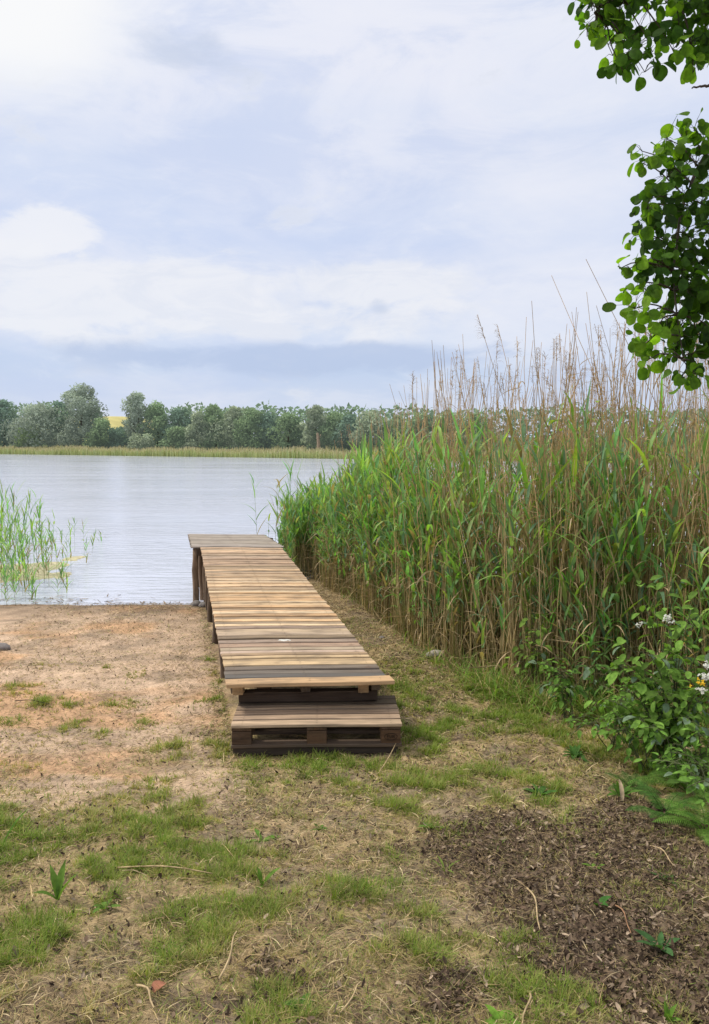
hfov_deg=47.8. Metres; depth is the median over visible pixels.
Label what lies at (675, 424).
dry reed
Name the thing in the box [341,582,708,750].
long grass
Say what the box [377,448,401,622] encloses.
green reed
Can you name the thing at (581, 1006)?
fallen leaf
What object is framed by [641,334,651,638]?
dry reed
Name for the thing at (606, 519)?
green reed
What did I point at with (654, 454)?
green reed
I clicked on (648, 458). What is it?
dry reed
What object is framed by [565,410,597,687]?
dry reed
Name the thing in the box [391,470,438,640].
green reed
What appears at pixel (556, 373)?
dry reed
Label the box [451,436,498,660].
green reed
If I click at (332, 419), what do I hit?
tree
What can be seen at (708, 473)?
dry reed
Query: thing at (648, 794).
fern
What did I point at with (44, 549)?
water reed
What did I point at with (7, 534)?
water reed
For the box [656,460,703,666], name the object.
green reed
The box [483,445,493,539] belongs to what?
green reed
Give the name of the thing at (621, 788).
fallen leaf
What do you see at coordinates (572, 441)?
dry reed
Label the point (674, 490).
dry reed
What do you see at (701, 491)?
dry reed
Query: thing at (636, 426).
green reed
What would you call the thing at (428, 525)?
green reed
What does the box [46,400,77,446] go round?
tree
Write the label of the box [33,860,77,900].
weed plant
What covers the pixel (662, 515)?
dry reed
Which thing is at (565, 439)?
dry reed
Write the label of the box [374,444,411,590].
green reed
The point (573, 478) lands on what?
dry reed
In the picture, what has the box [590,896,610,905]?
weed plant
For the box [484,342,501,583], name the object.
dry reed
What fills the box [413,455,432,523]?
green reed
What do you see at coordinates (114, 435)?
tree
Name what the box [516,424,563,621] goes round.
green reed
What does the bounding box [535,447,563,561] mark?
green reed
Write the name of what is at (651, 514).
dry reed
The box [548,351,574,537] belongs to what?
dry reed
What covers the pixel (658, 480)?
dry reed
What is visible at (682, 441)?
green reed
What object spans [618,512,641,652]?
green reed
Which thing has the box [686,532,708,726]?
green reed
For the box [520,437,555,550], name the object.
green reed
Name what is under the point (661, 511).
green reed
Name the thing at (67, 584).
water reed
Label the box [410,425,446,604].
green reed
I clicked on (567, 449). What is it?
dry reed
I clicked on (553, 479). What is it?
green reed
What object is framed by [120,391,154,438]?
tree
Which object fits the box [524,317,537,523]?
dry reed
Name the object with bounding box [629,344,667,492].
dry reed
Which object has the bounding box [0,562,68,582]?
algae mat
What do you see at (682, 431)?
dry reed
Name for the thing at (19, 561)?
water reed
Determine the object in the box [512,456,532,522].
green reed
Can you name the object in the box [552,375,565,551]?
dry reed
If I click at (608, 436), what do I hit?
dry reed
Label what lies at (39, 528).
water reed
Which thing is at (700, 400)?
dry reed
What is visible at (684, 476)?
green reed
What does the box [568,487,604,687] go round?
green reed
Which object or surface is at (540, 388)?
dry reed
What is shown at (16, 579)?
water reed
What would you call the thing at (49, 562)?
water reed
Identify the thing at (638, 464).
dry reed
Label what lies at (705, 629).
green reed
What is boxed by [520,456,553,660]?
green reed
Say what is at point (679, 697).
broadleaf shrub
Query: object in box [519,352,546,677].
dry reed
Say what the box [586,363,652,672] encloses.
dry reed
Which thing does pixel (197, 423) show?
tree
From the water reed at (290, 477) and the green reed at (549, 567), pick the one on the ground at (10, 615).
the green reed at (549, 567)
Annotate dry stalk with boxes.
[118,865,212,873]
[136,984,154,1007]
[218,931,236,979]
[340,981,361,1013]
[378,731,403,773]
[522,990,531,1023]
[526,887,539,929]
[613,904,631,932]
[650,845,673,865]
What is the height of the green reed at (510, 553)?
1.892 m
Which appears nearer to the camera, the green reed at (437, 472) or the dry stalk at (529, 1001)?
the dry stalk at (529, 1001)
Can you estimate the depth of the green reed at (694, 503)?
7.33 m
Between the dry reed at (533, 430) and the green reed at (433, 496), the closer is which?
the dry reed at (533, 430)
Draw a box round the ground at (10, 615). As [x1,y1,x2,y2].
[0,437,708,1023]
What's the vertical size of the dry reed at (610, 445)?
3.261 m
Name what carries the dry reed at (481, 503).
on the ground at (10, 615)
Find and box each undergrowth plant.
[525,659,581,720]
[564,678,646,748]
[576,695,707,773]
[630,722,708,794]
[633,747,708,806]
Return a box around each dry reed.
[431,364,475,623]
[432,347,455,615]
[433,369,446,590]
[434,354,441,649]
[436,358,451,482]
[437,355,475,535]
[441,362,472,576]
[441,372,460,594]
[443,346,475,663]
[449,350,463,639]
[452,352,501,663]
[456,363,480,648]
[456,390,507,655]
[462,334,487,671]
[475,315,534,510]
[476,367,489,566]
[478,363,519,652]
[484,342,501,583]
[486,341,520,617]
[487,375,506,634]
[487,401,509,642]
[489,343,532,663]
[491,387,514,685]
[493,363,508,644]
[494,324,544,609]
[494,376,520,487]
[496,391,502,673]
[498,370,519,647]
[499,381,536,637]
[500,354,550,684]
[505,380,559,656]
[506,364,515,480]
[508,360,521,552]
[511,370,549,686]
[514,367,586,673]
[516,383,552,636]
[518,398,547,644]
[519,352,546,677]
[520,342,541,636]
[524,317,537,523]
[526,392,561,685]
[531,347,563,506]
[532,310,553,685]
[532,362,548,510]
[533,327,566,626]
[534,347,549,444]
[536,307,581,602]
[536,315,577,611]
[536,365,551,470]
[546,380,613,579]
[547,339,564,475]
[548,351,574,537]
[549,397,578,675]
[550,339,563,485]
[551,275,676,615]
[551,351,587,578]
[551,352,573,525]
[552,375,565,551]
[554,335,573,590]
[554,389,612,575]
[555,340,572,601]
[555,346,562,444]
[556,342,562,600]
[558,377,579,660]
[558,411,588,694]
[560,329,571,650]
[563,348,574,504]
[563,394,571,482]
[564,373,598,667]
[565,349,577,554]
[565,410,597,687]
[567,369,585,585]
[569,330,605,585]
[570,398,687,633]
[571,373,581,650]
[571,430,633,674]
[572,316,605,632]
[575,355,603,567]
[575,364,611,635]
[578,404,598,589]
[581,298,633,683]
[582,362,607,685]
[582,422,630,664]
[586,292,616,641]
[586,327,637,612]
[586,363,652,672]
[588,367,652,678]
[589,337,608,552]
[589,403,611,640]
[589,406,642,694]
[594,324,661,563]
[594,325,610,468]
[595,364,645,662]
[596,306,619,419]
[597,365,673,643]
[599,331,618,644]
[599,333,634,521]
[599,386,629,638]
[600,342,610,435]
[602,353,627,602]
[602,362,640,668]
[606,421,653,610]
[607,348,619,468]
[609,398,620,514]
[610,322,628,652]
[610,339,623,570]
[612,319,635,454]
[613,333,617,424]
[617,320,659,446]
[618,407,679,650]
[619,324,639,558]
[619,328,625,416]
[621,320,637,494]
[621,341,654,620]
[621,375,636,666]
[623,337,635,572]
[625,333,698,683]
[626,326,648,555]
[627,392,686,676]
[628,380,643,662]
[629,324,649,664]
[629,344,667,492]
[629,399,639,560]
[630,402,658,676]
[631,390,655,667]
[633,309,640,672]
[633,359,654,485]
[633,373,659,667]
[633,414,644,665]
[634,303,703,667]
[634,347,654,607]
[635,296,666,643]
[640,380,655,587]
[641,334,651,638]
[643,366,669,571]
[644,381,669,451]
[645,319,659,657]
[646,398,694,627]
[646,426,670,674]
[651,384,663,665]
[653,401,707,648]
[654,371,664,562]
[655,419,666,651]
[655,423,669,653]
[656,400,708,721]
[657,358,698,694]
[657,390,688,622]
[658,401,708,633]
[659,302,687,595]
[660,341,690,547]
[660,423,664,574]
[660,438,693,657]
[662,428,689,642]
[666,315,701,641]
[667,379,689,595]
[668,465,687,650]
[674,428,703,723]
[675,323,696,676]
[675,394,679,685]
[679,299,696,586]
[680,375,695,665]
[680,418,705,711]
[683,436,708,703]
[684,398,697,678]
[688,392,703,703]
[690,322,703,653]
[692,396,708,576]
[692,554,708,672]
[693,401,708,678]
[694,372,708,666]
[698,322,706,461]
[705,361,708,624]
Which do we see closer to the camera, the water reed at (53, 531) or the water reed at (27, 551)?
the water reed at (27, 551)
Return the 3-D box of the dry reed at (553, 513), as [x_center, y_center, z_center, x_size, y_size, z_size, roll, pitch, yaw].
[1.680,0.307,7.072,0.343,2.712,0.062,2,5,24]
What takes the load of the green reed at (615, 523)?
on the ground at (10, 615)
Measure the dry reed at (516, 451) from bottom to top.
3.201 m
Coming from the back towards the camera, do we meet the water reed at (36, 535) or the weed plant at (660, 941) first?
the water reed at (36, 535)
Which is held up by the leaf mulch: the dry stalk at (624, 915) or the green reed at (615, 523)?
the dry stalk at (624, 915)
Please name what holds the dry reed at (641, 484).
on the ground at (10, 615)
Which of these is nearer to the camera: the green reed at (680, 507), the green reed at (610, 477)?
the green reed at (610, 477)
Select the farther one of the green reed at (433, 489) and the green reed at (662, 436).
the green reed at (433, 489)
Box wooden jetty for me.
[188,534,394,702]
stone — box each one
[0,643,10,650]
[191,600,200,606]
[426,650,443,656]
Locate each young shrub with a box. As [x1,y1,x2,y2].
[502,602,568,689]
[563,650,626,707]
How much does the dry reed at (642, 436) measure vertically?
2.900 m
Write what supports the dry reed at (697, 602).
on the ground at (10, 615)
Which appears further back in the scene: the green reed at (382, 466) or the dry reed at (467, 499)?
the green reed at (382, 466)
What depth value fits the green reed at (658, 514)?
7.53 m
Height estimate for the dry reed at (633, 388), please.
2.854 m
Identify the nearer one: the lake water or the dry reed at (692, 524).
the dry reed at (692, 524)
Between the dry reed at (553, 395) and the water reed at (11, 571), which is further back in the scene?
the water reed at (11, 571)
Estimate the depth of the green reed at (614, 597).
6.66 m
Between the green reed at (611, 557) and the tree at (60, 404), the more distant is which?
the tree at (60, 404)
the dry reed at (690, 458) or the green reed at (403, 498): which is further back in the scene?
the green reed at (403, 498)
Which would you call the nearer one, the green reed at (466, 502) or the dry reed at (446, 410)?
the green reed at (466, 502)
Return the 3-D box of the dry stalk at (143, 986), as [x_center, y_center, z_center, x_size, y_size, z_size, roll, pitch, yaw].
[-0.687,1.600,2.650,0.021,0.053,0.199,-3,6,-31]
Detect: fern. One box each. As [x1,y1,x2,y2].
[606,772,659,794]
[625,778,704,817]
[626,745,708,797]
[652,795,708,845]
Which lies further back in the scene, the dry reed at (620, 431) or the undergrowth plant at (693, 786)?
the dry reed at (620, 431)
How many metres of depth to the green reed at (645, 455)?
7.17 m
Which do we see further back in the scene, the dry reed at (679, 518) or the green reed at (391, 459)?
the green reed at (391, 459)
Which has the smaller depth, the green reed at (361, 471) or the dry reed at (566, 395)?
the dry reed at (566, 395)
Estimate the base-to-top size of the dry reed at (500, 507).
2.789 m
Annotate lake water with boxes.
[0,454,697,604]
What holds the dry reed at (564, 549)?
on the ground at (10, 615)
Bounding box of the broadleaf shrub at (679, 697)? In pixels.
[584,569,708,768]
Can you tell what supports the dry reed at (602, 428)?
on the ground at (10, 615)
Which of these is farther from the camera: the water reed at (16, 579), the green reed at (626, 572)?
the water reed at (16, 579)
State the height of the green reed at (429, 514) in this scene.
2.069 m
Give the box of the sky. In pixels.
[0,0,708,437]
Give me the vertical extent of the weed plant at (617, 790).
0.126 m
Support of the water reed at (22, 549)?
in the lake water
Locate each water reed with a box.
[0,481,6,528]
[0,496,12,569]
[0,507,2,553]
[0,512,8,561]
[0,538,14,592]
[0,570,17,603]
[1,513,23,556]
[1,556,8,592]
[3,530,13,576]
[3,565,17,603]
[5,486,15,559]
[5,556,12,589]
[6,500,11,549]
[7,547,24,583]
[9,488,19,546]
[9,525,21,588]
[9,569,23,593]
[10,550,16,597]
[15,499,27,579]
[16,498,41,569]
[16,526,24,557]
[16,540,22,590]
[17,532,26,580]
[18,522,28,572]
[19,551,29,590]
[20,496,32,558]
[21,506,30,555]
[23,489,41,544]
[24,535,32,580]
[25,577,38,603]
[27,490,33,562]
[29,536,41,585]
[29,576,35,600]
[30,506,42,571]
[30,519,37,578]
[30,567,42,602]
[34,495,43,537]
[34,502,43,553]
[34,507,52,556]
[34,531,50,577]
[38,520,58,578]
[39,520,53,566]
[39,533,44,572]
[41,533,51,576]
[44,547,52,575]
[48,510,56,549]
[49,531,64,578]
[57,527,62,556]
[57,560,64,583]
[57,563,66,583]
[64,573,72,592]
[67,520,72,557]
[80,539,89,562]
[242,474,270,533]
[265,473,293,546]
[266,479,286,540]
[277,459,310,518]
[284,458,314,512]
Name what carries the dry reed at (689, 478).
on the ground at (10, 615)
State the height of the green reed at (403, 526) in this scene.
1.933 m
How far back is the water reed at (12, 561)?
12.54 m
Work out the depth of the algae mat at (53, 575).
14.58 m
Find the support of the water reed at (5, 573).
in the lake water
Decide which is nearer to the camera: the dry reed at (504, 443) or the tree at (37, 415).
the dry reed at (504, 443)
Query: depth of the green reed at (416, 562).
9.07 m
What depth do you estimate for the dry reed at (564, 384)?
7.34 m
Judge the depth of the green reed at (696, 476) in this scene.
6.11 m
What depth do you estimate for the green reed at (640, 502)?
6.63 m
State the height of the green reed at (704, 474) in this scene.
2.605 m
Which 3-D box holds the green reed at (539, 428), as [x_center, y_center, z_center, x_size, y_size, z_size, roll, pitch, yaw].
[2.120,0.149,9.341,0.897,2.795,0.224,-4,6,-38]
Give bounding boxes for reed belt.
[0,444,701,463]
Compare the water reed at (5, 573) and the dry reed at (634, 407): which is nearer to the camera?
the dry reed at (634, 407)
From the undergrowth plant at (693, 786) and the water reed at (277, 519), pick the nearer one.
the undergrowth plant at (693, 786)
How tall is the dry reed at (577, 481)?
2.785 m
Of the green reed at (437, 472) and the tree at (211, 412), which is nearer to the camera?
the green reed at (437, 472)
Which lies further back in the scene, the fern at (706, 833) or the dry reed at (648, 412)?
the dry reed at (648, 412)
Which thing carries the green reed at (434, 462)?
on the ground at (10, 615)
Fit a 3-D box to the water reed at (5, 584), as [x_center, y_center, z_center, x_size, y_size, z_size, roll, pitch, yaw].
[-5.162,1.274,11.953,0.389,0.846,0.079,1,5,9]
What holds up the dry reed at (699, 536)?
on the ground at (10, 615)
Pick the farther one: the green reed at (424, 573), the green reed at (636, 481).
the green reed at (424, 573)
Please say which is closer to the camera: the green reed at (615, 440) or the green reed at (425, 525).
the green reed at (615, 440)
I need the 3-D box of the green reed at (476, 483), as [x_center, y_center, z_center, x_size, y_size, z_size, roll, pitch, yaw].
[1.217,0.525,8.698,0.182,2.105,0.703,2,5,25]
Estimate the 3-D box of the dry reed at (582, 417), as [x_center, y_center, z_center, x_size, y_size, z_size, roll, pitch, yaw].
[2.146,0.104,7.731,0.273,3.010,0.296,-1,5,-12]
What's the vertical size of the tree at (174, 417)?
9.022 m
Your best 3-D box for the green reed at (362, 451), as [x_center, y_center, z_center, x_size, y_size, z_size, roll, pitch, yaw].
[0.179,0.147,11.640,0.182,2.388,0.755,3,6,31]
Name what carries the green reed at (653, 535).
on the ground at (10, 615)
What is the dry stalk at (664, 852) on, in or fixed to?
on the leaf mulch
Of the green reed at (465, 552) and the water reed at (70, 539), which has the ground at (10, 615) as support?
the green reed at (465, 552)
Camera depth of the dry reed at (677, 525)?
6.60 m
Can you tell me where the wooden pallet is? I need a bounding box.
[231,695,401,755]
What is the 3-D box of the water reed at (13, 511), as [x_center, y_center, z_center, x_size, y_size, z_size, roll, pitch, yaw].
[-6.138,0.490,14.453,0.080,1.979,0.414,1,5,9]
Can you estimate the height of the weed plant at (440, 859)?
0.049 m
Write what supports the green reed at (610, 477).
on the ground at (10, 615)
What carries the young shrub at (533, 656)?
on the ground at (10, 615)
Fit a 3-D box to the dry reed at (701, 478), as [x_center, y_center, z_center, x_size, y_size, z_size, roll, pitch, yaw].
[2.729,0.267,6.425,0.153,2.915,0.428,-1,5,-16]
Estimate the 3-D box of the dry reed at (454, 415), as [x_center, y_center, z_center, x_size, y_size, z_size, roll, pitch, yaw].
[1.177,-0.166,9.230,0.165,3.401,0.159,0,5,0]
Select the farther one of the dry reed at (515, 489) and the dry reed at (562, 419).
the dry reed at (515, 489)
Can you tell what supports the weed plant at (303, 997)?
on the ground at (10, 615)
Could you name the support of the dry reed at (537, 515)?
on the ground at (10, 615)
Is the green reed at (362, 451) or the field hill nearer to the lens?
the green reed at (362, 451)
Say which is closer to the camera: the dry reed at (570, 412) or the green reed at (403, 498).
the dry reed at (570, 412)
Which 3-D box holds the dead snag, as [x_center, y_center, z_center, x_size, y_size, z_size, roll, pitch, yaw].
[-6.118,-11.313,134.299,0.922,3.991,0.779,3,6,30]
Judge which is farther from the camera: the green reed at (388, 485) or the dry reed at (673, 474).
the green reed at (388, 485)
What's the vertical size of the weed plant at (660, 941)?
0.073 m
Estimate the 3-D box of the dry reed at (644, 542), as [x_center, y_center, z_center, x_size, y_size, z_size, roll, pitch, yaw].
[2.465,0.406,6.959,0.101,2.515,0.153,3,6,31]
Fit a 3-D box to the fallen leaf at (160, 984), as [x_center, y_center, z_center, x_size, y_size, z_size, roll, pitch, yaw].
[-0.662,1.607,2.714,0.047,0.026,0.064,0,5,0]
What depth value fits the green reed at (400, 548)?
9.41 m
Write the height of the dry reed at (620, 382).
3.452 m
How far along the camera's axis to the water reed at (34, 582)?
12.16 m
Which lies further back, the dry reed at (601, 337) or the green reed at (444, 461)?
the green reed at (444, 461)
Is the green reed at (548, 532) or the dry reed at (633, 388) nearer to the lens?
the dry reed at (633, 388)
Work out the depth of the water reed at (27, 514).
14.82 m
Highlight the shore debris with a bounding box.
[0,593,198,609]
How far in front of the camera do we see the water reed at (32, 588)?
12.36 m
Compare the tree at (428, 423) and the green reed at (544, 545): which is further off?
the tree at (428, 423)
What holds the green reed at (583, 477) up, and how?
on the ground at (10, 615)
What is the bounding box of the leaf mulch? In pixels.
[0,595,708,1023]
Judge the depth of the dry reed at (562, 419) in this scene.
7.45 m
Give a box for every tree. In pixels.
[0,399,19,446]
[0,402,70,447]
[10,424,41,448]
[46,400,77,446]
[55,382,108,446]
[83,417,111,448]
[99,426,129,448]
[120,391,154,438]
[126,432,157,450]
[134,400,168,447]
[155,425,187,449]
[156,407,192,439]
[181,410,212,449]
[198,404,226,449]
[207,405,250,449]
[232,406,275,451]
[247,410,285,448]
[266,411,306,448]
[296,404,330,450]
[314,410,347,451]
[330,413,366,451]
[347,410,395,449]
[373,415,407,449]
[401,411,443,450]
[423,411,463,449]
[453,412,495,448]
[567,0,708,394]
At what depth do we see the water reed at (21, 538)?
13.03 m
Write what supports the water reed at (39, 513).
in the lake water
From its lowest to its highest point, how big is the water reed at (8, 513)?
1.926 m
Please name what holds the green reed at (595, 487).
on the ground at (10, 615)
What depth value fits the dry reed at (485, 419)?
9.18 m
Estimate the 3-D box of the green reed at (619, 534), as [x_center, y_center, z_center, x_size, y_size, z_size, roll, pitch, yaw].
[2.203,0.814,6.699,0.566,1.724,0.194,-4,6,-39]
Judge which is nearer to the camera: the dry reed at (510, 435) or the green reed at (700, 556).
the green reed at (700, 556)
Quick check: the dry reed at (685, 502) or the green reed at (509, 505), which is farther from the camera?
the green reed at (509, 505)
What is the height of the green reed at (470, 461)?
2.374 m
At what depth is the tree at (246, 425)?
145.65 m
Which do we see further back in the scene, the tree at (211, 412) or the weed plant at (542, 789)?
the tree at (211, 412)
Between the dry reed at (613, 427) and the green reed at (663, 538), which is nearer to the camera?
the green reed at (663, 538)
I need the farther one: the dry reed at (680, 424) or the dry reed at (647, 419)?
the dry reed at (680, 424)
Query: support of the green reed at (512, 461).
on the ground at (10, 615)
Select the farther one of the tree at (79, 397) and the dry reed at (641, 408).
the tree at (79, 397)
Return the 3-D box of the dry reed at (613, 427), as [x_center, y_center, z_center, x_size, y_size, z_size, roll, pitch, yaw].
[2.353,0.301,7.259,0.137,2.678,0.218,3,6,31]
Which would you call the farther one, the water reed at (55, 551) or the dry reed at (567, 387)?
the water reed at (55, 551)
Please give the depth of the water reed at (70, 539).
15.13 m
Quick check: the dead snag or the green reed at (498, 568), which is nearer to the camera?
the green reed at (498, 568)
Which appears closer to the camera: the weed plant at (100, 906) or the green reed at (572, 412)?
the weed plant at (100, 906)
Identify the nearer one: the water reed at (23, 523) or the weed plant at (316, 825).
the weed plant at (316, 825)
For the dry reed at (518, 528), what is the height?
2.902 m
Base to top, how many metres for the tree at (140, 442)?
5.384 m
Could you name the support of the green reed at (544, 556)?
on the ground at (10, 615)
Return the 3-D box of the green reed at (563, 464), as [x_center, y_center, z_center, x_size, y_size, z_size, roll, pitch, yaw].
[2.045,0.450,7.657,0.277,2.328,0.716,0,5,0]
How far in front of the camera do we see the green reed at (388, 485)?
10.20 m
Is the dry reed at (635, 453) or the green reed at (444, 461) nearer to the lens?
the dry reed at (635, 453)
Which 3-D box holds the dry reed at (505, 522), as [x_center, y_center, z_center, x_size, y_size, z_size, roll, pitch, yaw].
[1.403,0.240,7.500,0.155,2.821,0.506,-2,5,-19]
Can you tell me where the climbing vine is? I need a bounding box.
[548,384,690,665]
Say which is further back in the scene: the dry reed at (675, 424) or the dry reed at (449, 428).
the dry reed at (449, 428)
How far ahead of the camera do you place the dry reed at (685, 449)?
6.88 m
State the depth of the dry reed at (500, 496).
8.16 m
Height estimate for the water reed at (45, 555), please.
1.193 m
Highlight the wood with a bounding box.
[1,400,707,452]
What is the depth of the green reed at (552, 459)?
7.49 m
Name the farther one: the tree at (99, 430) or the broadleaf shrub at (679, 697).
the tree at (99, 430)
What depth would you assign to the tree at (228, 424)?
149.28 m
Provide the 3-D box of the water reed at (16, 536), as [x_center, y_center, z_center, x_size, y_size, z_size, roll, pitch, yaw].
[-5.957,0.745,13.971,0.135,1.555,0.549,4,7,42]
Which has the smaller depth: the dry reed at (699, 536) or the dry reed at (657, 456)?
the dry reed at (699, 536)
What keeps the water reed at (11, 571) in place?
in the lake water
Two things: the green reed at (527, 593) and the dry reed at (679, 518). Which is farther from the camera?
the green reed at (527, 593)
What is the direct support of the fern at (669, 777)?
on the ground at (10, 615)
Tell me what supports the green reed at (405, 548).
on the ground at (10, 615)
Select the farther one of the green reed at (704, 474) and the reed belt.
the reed belt
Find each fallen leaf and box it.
[151,980,165,991]
[576,1002,589,1012]
[619,779,623,800]
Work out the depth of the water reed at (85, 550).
16.22 m
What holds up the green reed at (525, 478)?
on the ground at (10, 615)
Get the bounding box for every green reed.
[347,444,380,602]
[348,444,383,582]
[361,441,366,522]
[366,426,386,568]
[368,428,384,548]
[368,441,413,514]
[371,443,405,617]
[373,437,404,540]
[373,460,386,616]
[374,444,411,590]
[375,434,416,544]
[376,445,412,588]
[376,449,391,537]
[376,457,392,572]
[377,435,392,545]
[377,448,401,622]
[381,443,399,606]
[382,416,412,534]
[385,478,415,638]
[385,480,433,625]
[385,489,409,634]
[388,424,436,541]
[389,468,432,634]
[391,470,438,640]
[397,428,430,568]
[397,479,406,634]
[398,438,433,563]
[403,472,411,577]
[404,438,437,557]
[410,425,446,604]
[411,484,432,643]
[412,489,440,648]
[413,433,445,532]
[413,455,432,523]
[415,417,437,531]
[415,455,466,656]
[416,475,452,641]
[416,476,432,649]
[418,455,437,570]
[419,471,444,536]
[420,478,431,566]
[421,468,445,586]
[429,426,454,635]
[429,455,494,666]
[430,412,444,609]
[433,418,440,481]
[433,425,447,519]
[433,437,452,566]
[433,445,454,511]
[434,481,498,665]
[435,448,497,586]
[439,473,489,613]
[439,485,463,641]
[441,475,458,662]
[445,466,472,634]
[445,488,476,663]
[449,407,495,657]
[451,408,491,607]
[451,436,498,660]
[452,501,465,664]
[453,461,478,620]
[454,414,507,562]
[456,441,466,496]
[456,495,496,665]
[457,421,540,667]
[458,449,482,521]
[459,450,495,565]
[461,440,494,492]
[464,425,481,630]
[465,465,479,651]
[470,429,516,556]
[471,430,496,632]
[471,441,535,676]
[475,419,495,525]
[476,426,537,646]
[478,445,494,568]
[481,433,503,665]
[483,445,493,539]
[484,405,535,636]
[486,491,514,662]
[494,489,520,672]
[496,455,557,686]
[497,387,588,564]
[498,414,535,660]
[500,432,517,541]
[505,518,529,676]
[506,439,529,567]
[506,511,549,685]
[507,474,563,660]
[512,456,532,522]
[513,418,590,605]
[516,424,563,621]
[516,466,541,557]
[519,490,565,618]
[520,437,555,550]
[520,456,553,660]
[520,474,570,653]
[521,467,534,582]
[524,405,550,516]
[525,517,537,633]
[529,531,557,650]
[530,454,584,664]
[533,517,568,687]
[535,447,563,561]
[539,432,559,654]
[544,450,613,697]
[546,513,582,677]
[547,448,576,579]
[548,393,582,532]
[549,426,589,544]
[550,479,611,682]
[553,381,590,676]
[556,398,601,572]
[558,441,583,595]
[565,405,612,496]
[565,485,593,630]
[566,448,583,571]
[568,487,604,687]
[571,445,603,663]
[576,465,600,587]
[577,410,636,551]
[580,424,608,582]
[580,436,634,692]
[580,465,628,689]
[581,432,607,550]
[583,504,607,655]
[584,414,603,471]
[587,493,643,692]
[588,475,624,560]
[589,430,649,596]
[589,431,614,587]
[590,455,610,542]
[592,435,606,555]
[592,443,625,631]
[595,440,635,673]
[596,408,646,604]
[596,485,648,656]
[600,455,656,676]
[603,451,617,646]
[603,508,631,693]
[607,500,647,689]
[609,402,675,531]
[609,481,664,682]
[610,473,645,674]
[613,461,622,682]
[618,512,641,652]
[623,424,660,534]
[624,451,649,590]
[626,396,644,559]
[626,417,674,704]
[626,458,651,704]
[628,397,707,670]
[631,401,672,566]
[636,474,672,582]
[640,489,688,643]
[641,406,708,676]
[641,414,690,568]
[644,451,686,672]
[648,422,676,570]
[648,476,656,647]
[653,373,683,588]
[653,469,672,610]
[656,439,669,555]
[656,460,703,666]
[657,473,699,656]
[659,397,708,551]
[662,499,684,670]
[663,417,707,603]
[663,427,708,589]
[663,468,698,572]
[665,421,693,493]
[666,429,680,572]
[676,422,701,562]
[677,462,701,586]
[681,529,708,686]
[686,510,708,687]
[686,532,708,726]
[688,454,707,587]
[698,425,708,575]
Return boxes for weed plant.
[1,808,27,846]
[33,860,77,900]
[93,898,119,912]
[245,829,279,843]
[253,867,280,888]
[283,993,318,1012]
[312,823,327,829]
[418,822,442,828]
[433,856,459,872]
[485,1004,520,1023]
[524,783,557,796]
[562,745,588,763]
[582,863,604,871]
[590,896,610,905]
[607,781,643,797]
[634,929,679,955]
[650,872,678,887]
[662,1000,679,1021]
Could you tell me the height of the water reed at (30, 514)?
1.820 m
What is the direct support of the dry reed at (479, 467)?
on the ground at (10, 615)
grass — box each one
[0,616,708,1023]
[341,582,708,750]
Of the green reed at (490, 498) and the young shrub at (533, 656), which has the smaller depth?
the young shrub at (533, 656)
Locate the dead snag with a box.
[316,433,320,448]
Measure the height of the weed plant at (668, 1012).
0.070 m
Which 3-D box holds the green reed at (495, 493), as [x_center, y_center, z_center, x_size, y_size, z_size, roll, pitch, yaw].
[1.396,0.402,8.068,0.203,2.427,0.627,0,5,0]
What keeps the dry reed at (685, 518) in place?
on the ground at (10, 615)
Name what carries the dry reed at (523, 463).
on the ground at (10, 615)
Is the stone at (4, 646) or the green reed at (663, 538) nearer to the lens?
the green reed at (663, 538)
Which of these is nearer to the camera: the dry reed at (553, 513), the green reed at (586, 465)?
the dry reed at (553, 513)
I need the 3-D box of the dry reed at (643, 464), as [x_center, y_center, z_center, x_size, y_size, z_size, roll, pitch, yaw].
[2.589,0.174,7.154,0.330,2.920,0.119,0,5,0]
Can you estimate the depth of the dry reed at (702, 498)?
6.92 m
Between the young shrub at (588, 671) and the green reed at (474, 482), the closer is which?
the young shrub at (588, 671)
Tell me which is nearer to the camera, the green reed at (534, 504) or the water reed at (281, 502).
the green reed at (534, 504)
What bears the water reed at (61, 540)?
in the lake water
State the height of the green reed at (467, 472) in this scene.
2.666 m
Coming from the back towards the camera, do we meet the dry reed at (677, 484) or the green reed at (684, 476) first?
the green reed at (684, 476)
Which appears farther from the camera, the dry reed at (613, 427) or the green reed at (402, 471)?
the green reed at (402, 471)
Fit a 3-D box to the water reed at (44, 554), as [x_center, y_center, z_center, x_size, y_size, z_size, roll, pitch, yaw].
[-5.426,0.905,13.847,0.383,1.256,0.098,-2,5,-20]
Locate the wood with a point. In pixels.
(273, 410)
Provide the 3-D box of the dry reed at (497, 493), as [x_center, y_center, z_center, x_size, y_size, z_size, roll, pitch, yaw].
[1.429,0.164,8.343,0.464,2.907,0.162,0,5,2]
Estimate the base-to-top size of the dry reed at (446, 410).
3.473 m
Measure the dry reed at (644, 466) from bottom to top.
2.940 m
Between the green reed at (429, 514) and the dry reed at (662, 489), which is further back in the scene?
the green reed at (429, 514)
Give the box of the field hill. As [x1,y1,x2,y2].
[49,416,149,440]
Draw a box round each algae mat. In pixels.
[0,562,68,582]
[43,571,71,578]
[62,556,84,560]
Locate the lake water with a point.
(145, 516)
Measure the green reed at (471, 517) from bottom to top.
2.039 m
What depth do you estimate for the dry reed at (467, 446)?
8.18 m

